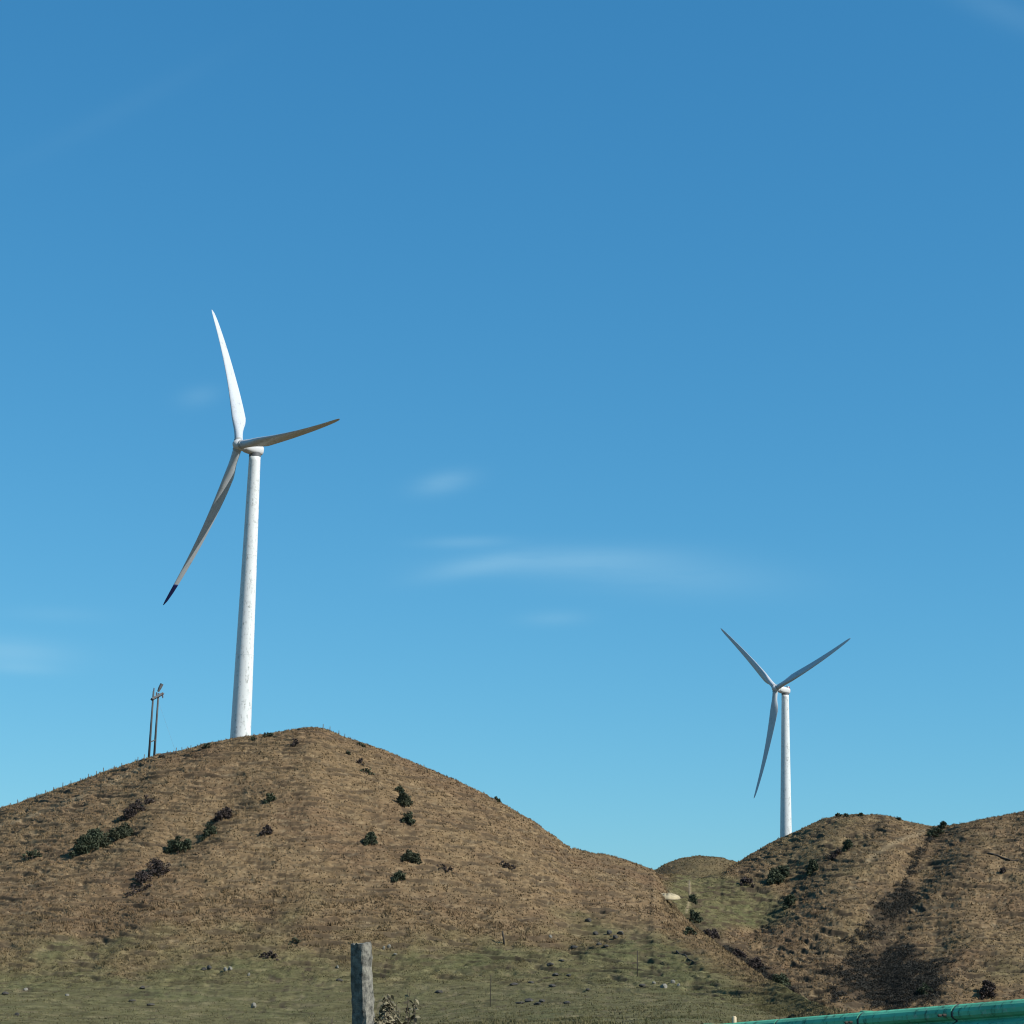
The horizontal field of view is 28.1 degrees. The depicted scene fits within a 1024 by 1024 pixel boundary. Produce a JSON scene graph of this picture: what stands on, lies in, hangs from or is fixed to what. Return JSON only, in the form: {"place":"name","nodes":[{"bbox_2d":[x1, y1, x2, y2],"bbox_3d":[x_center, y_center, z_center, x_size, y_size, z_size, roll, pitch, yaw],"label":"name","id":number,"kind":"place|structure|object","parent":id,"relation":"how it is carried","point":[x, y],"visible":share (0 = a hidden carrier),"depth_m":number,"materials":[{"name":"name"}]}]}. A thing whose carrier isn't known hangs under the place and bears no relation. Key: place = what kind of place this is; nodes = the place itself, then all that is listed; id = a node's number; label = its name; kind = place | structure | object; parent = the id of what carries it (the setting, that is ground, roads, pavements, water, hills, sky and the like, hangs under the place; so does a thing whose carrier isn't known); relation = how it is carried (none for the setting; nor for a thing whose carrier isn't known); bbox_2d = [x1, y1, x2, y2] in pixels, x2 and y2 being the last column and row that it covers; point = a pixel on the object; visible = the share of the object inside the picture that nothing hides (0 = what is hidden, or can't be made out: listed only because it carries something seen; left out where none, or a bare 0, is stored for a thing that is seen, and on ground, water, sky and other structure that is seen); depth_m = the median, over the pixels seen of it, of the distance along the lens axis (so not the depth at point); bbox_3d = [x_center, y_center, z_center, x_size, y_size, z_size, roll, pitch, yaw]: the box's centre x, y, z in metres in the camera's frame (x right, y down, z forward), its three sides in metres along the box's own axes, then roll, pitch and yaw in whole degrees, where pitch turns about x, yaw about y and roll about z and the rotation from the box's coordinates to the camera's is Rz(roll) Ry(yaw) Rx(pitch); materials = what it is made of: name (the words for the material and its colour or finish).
{"place":"outdoors","nodes":[
{"label":"outdoors","id":0,"kind":"place"},
{"bbox_2d":[0,726,852,1023],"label":"hill","id":1,"kind":"structure","parent":0,"point":[574,923],"depth_m":328.74,"materials":[{"name":"brown plant"}]},
{"bbox_2d":[22,849,41,861],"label":"shrub","id":2,"kind":"object","parent":1,"relation":"on","point":[30,854],"visible":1,"depth_m":350.04,"materials":[{"name":"green plant"}]},
{"bbox_2d":[68,827,104,856],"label":"shrub","id":3,"kind":"object","parent":1,"relation":"on","point":[88,841],"visible":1,"depth_m":347.71,"materials":[{"name":"green plant"}]},
{"bbox_2d":[94,822,133,850],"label":"shrub","id":4,"kind":"object","parent":1,"relation":"on","point":[121,831],"visible":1,"depth_m":351.44,"materials":[{"name":"green plant"}]},
{"bbox_2d":[119,795,154,820],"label":"shrub","id":5,"kind":"object","parent":1,"relation":"on","point":[128,813],"visible":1,"depth_m":361.05,"materials":[{"name":"brown plant"}]},
{"bbox_2d":[124,883,151,896],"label":"shrub","id":6,"kind":"object","parent":1,"relation":"on","point":[139,889],"visible":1,"depth_m":327.31,"materials":[{"name":"brown plant"}]},
{"bbox_2d":[132,858,170,888],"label":"shrub","id":7,"kind":"object","parent":1,"relation":"on","point":[158,865],"visible":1,"depth_m":333.58,"materials":[{"name":"brown plant"}]},
{"bbox_2d":[148,683,174,757],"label":"power pole","id":8,"kind":"object","parent":1,"relation":"on","point":[153,698],"visible":0.98,"depth_m":410.29,"materials":[{"name":"wood"}]},
{"bbox_2d":[159,751,176,757],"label":"log","id":9,"kind":"object","parent":1,"relation":"on","point":[162,754],"visible":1,"depth_m":399.71,"materials":[{"name":"grey wood"}]},
{"bbox_2d":[164,835,193,854],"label":"shrub","id":10,"kind":"object","parent":1,"relation":"on","point":[180,845],"visible":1,"depth_m":344.77,"materials":[{"name":"green plant"}]},
{"bbox_2d":[201,743,211,748],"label":"shrub","id":11,"kind":"object","parent":1,"relation":"on","point":[205,745],"visible":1,"depth_m":397.42,"materials":[{"name":"green plant"}]},
{"bbox_2d":[199,823,217,840],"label":"shrub","id":12,"kind":"object","parent":1,"relation":"on","point":[209,830],"visible":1,"depth_m":350.56,"materials":[{"name":"green plant"}]},
{"bbox_2d":[213,806,232,821],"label":"shrub","id":13,"kind":"object","parent":1,"relation":"on","point":[225,812],"visible":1,"depth_m":357.16,"materials":[{"name":"brown plant"}]},
{"bbox_2d":[163,310,339,737],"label":"wind turbine","id":14,"kind":"object","parent":1,"relation":"on","point":[253,448],"visible":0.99,"depth_m":463.18,"materials":[{"name":"paint"}]},
{"bbox_2d":[259,824,272,835],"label":"shrub","id":15,"kind":"object","parent":1,"relation":"on","point":[266,828],"visible":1,"depth_m":348.71,"materials":[{"name":"brown plant"}]},
{"bbox_2d":[259,950,278,960],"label":"shrub","id":16,"kind":"object","parent":1,"relation":"on","point":[268,954],"visible":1,"depth_m":300.52,"materials":[{"name":"brown plant"}]},
{"bbox_2d":[262,732,276,737],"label":"shrub","id":17,"kind":"object","parent":1,"relation":"on","point":[268,734],"visible":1,"depth_m":402.54,"materials":[{"name":"green plant"}]},
{"bbox_2d":[263,793,276,803],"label":"shrub","id":18,"kind":"object","parent":1,"relation":"on","point":[270,797],"visible":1,"depth_m":362.69,"materials":[{"name":"green plant"}]},
{"bbox_2d":[290,738,298,746],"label":"shrub","id":19,"kind":"object","parent":1,"relation":"on","point":[296,742],"visible":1,"depth_m":392.56,"materials":[{"name":"green plant"}]},
{"bbox_2d":[288,937,300,943],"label":"shrub","id":20,"kind":"object","parent":1,"relation":"on","point":[295,939],"visible":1,"depth_m":307.96,"materials":[{"name":"green plant"}]},
{"bbox_2d":[356,758,364,765],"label":"shrub","id":21,"kind":"object","parent":1,"relation":"on","point":[359,761],"visible":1,"depth_m":392.11,"materials":[{"name":"brown plant"}]},
{"bbox_2d":[360,768,374,774],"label":"shrub","id":22,"kind":"object","parent":1,"relation":"on","point":[368,771],"visible":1,"depth_m":387.03,"materials":[{"name":"green plant"}]},
{"bbox_2d":[362,831,377,844],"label":"shrub","id":23,"kind":"object","parent":1,"relation":"on","point":[370,838],"visible":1,"depth_m":353.07,"materials":[{"name":"green plant"}]},
{"bbox_2d":[391,870,405,881],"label":"shrub","id":24,"kind":"object","parent":1,"relation":"on","point":[399,874],"visible":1,"depth_m":338.86,"materials":[{"name":"green plant"}]},
{"bbox_2d":[394,785,404,792],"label":"shrub","id":25,"kind":"object","parent":1,"relation":"on","point":[399,788],"visible":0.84,"depth_m":383.27,"materials":[{"name":"green plant"}]},
{"bbox_2d":[396,791,412,807],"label":"shrub","id":26,"kind":"object","parent":1,"relation":"on","point":[404,798],"visible":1,"depth_m":374.53,"materials":[{"name":"green plant"}]},
{"bbox_2d":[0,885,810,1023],"bbox_3d":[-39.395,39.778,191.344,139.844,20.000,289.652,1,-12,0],"label":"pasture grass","id":27,"kind":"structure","parent":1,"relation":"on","point":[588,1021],"depth_m":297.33,"materials":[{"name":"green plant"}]},
{"bbox_2d":[401,811,415,825],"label":"shrub","id":28,"kind":"object","parent":1,"relation":"on","point":[407,816],"visible":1,"depth_m":365.19,"materials":[{"name":"green plant"}]},
{"bbox_2d":[401,849,422,863],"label":"shrub","id":29,"kind":"object","parent":1,"relation":"on","point":[409,855],"visible":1,"depth_m":348.67,"materials":[{"name":"green plant"}]},
{"bbox_2d":[436,864,453,873],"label":"shrub","id":30,"kind":"object","parent":1,"relation":"on","point":[445,868],"visible":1,"depth_m":349.93,"materials":[{"name":"brown plant"}]},
{"bbox_2d":[499,860,515,869],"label":"shrub","id":31,"kind":"object","parent":1,"relation":"on","point":[506,864],"visible":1,"depth_m":360.82,"materials":[{"name":"brown plant"}]},
{"bbox_2d":[661,893,679,899],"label":"sand pile","id":32,"kind":"object","parent":1,"relation":"on","point":[669,896],"visible":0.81,"depth_m":391.22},
{"bbox_2d":[683,927,696,934],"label":"shrub","id":33,"kind":"object","parent":1,"relation":"on","point":[689,930],"visible":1,"depth_m":344.74,"materials":[{"name":"green plant"}]},
{"bbox_2d":[0,0,1023,869],"label":"sky","id":34,"kind":"structure","parent":0,"point":[635,333],"materials":[{"name":"blue"}]},
{"bbox_2d":[654,855,736,876],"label":"hill","id":35,"kind":"structure","parent":0,"point":[689,866],"depth_m":940.48,"materials":[{"name":"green plant"}]},
{"bbox_2d":[656,811,1023,1012],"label":"hill","id":36,"kind":"structure","parent":0,"point":[736,901],"depth_m":574.99,"materials":[{"name":"brown plant"}]},
{"bbox_2d":[688,894,697,903],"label":"shrub","id":37,"kind":"object","parent":36,"relation":"on","point":[692,898],"visible":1,"depth_m":585.30,"materials":[{"name":"green plant"}]},
{"bbox_2d":[688,909,703,923],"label":"shrub","id":38,"kind":"object","parent":36,"relation":"on","point":[695,917],"visible":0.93,"depth_m":566.87,"materials":[{"name":"green plant"}]},
{"bbox_2d":[703,928,719,938],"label":"shrub","id":39,"kind":"object","parent":36,"relation":"on","point":[714,933],"visible":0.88,"depth_m":553.19,"materials":[{"name":"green plant"}]},
{"bbox_2d":[732,948,746,957],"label":"shrub","id":40,"kind":"object","parent":36,"relation":"on","point":[738,952],"visible":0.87,"depth_m":543.48,"materials":[{"name":"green plant"}]},
{"bbox_2d":[740,877,755,887],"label":"shrub","id":41,"kind":"object","parent":36,"relation":"on","point":[744,880],"visible":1,"depth_m":615.92,"materials":[{"name":"brown plant"}]},
{"bbox_2d":[748,957,763,968],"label":"shrub","id":42,"kind":"object","parent":36,"relation":"on","point":[754,962],"visible":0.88,"depth_m":533.92,"materials":[{"name":"brown plant"}]},
{"bbox_2d":[766,865,790,884],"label":"shrub","id":43,"kind":"object","parent":36,"relation":"on","point":[775,875],"visible":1,"depth_m":618.90,"materials":[{"name":"green plant"}]},
{"bbox_2d":[772,973,790,985],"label":"shrub","id":44,"kind":"object","parent":36,"relation":"on","point":[782,978],"visible":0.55,"depth_m":516.10,"materials":[{"name":"green plant"}]},
{"bbox_2d":[721,629,850,837],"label":"wind turbine","id":45,"kind":"object","parent":36,"relation":"on","point":[785,814],"visible":0.96,"depth_m":764.83,"materials":[{"name":"paint"}]},
{"bbox_2d":[781,894,796,909],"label":"shrub","id":46,"kind":"object","parent":36,"relation":"on","point":[789,899],"visible":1,"depth_m":588.58,"materials":[{"name":"green plant"}]},
{"bbox_2d":[805,859,818,875],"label":"shrub","id":47,"kind":"object","parent":36,"relation":"on","point":[811,867],"visible":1,"depth_m":617.07,"materials":[{"name":"green plant"}]},
{"bbox_2d":[829,849,841,860],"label":"shrub","id":48,"kind":"object","parent":36,"relation":"on","point":[831,856],"visible":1,"depth_m":622.19,"materials":[{"name":"green plant"}]},
{"bbox_2d":[722,823,962,1009],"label":"scrub","id":49,"kind":"object","parent":36,"relation":"on","point":[868,984],"visible":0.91,"depth_m":520.78,"materials":[{"name":"plant"}]},
{"bbox_2d":[842,839,852,851],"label":"shrub","id":50,"kind":"object","parent":36,"relation":"on","point":[847,844],"visible":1,"depth_m":625.92,"materials":[{"name":"green plant"}]},
{"bbox_2d":[916,983,932,994],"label":"shrub","id":51,"kind":"object","parent":36,"relation":"on","point":[922,988],"visible":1,"depth_m":495.31,"materials":[{"name":"green plant"}]},
{"bbox_2d":[926,826,943,837],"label":"shrub","id":52,"kind":"object","parent":36,"relation":"on","point":[934,831],"visible":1,"depth_m":655.80,"materials":[{"name":"green plant"}]},
{"bbox_2d":[937,821,946,828],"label":"shrub","id":53,"kind":"object","parent":36,"relation":"on","point":[942,824],"visible":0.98,"depth_m":678.07,"materials":[{"name":"green plant"}]},
{"bbox_2d":[978,980,996,999],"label":"shrub","id":54,"kind":"object","parent":36,"relation":"on","point":[988,987],"visible":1,"depth_m":488.09,"materials":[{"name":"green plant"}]},
{"bbox_2d":[987,852,1017,860],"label":"log","id":55,"kind":"object","parent":36,"relation":"on","point":[1001,856],"visible":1,"depth_m":599.12,"materials":[{"name":"brown wood"}]},
{"bbox_2d":[999,866,1005,873],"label":"shrub","id":56,"kind":"object","parent":36,"relation":"on","point":[1002,869],"visible":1,"depth_m":581.84,"materials":[{"name":"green plant"}]},
{"bbox_3d":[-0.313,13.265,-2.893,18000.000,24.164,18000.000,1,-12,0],"label":"ground","id":57,"kind":"structure","parent":0,"visible":0},
{"bbox_2d":[351,942,374,1023],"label":"concrete post","id":58,"kind":"object","parent":57,"relation":"on","point":[362,999],"visible":1,"depth_m":10.66,"materials":[{"name":"grey concrete"}]},
{"bbox_2d":[373,994,400,1023],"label":"weed","id":59,"kind":"object","parent":57,"relation":"on","point":[386,1017],"visible":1,"depth_m":9.86,"materials":[{"name":"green plant"}]},
{"bbox_2d":[396,994,420,1023],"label":"weed","id":60,"kind":"object","parent":57,"relation":"on","point":[414,1008],"visible":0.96,"depth_m":10.15,"materials":[{"name":"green plant"}]},
{"bbox_2d":[732,1016,736,1022],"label":"marker post","id":61,"kind":"object","parent":57,"relation":"on","point":[734,1019],"visible":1,"depth_m":24.12,"materials":[{"name":"white plastic"}]},
{"bbox_2d":[724,999,1023,1023],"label":"guardrail","id":62,"kind":"object","parent":57,"relation":"on","point":[1004,1012],"visible":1,"depth_m":17.90,"materials":[{"name":"teal metal"}]}
]}

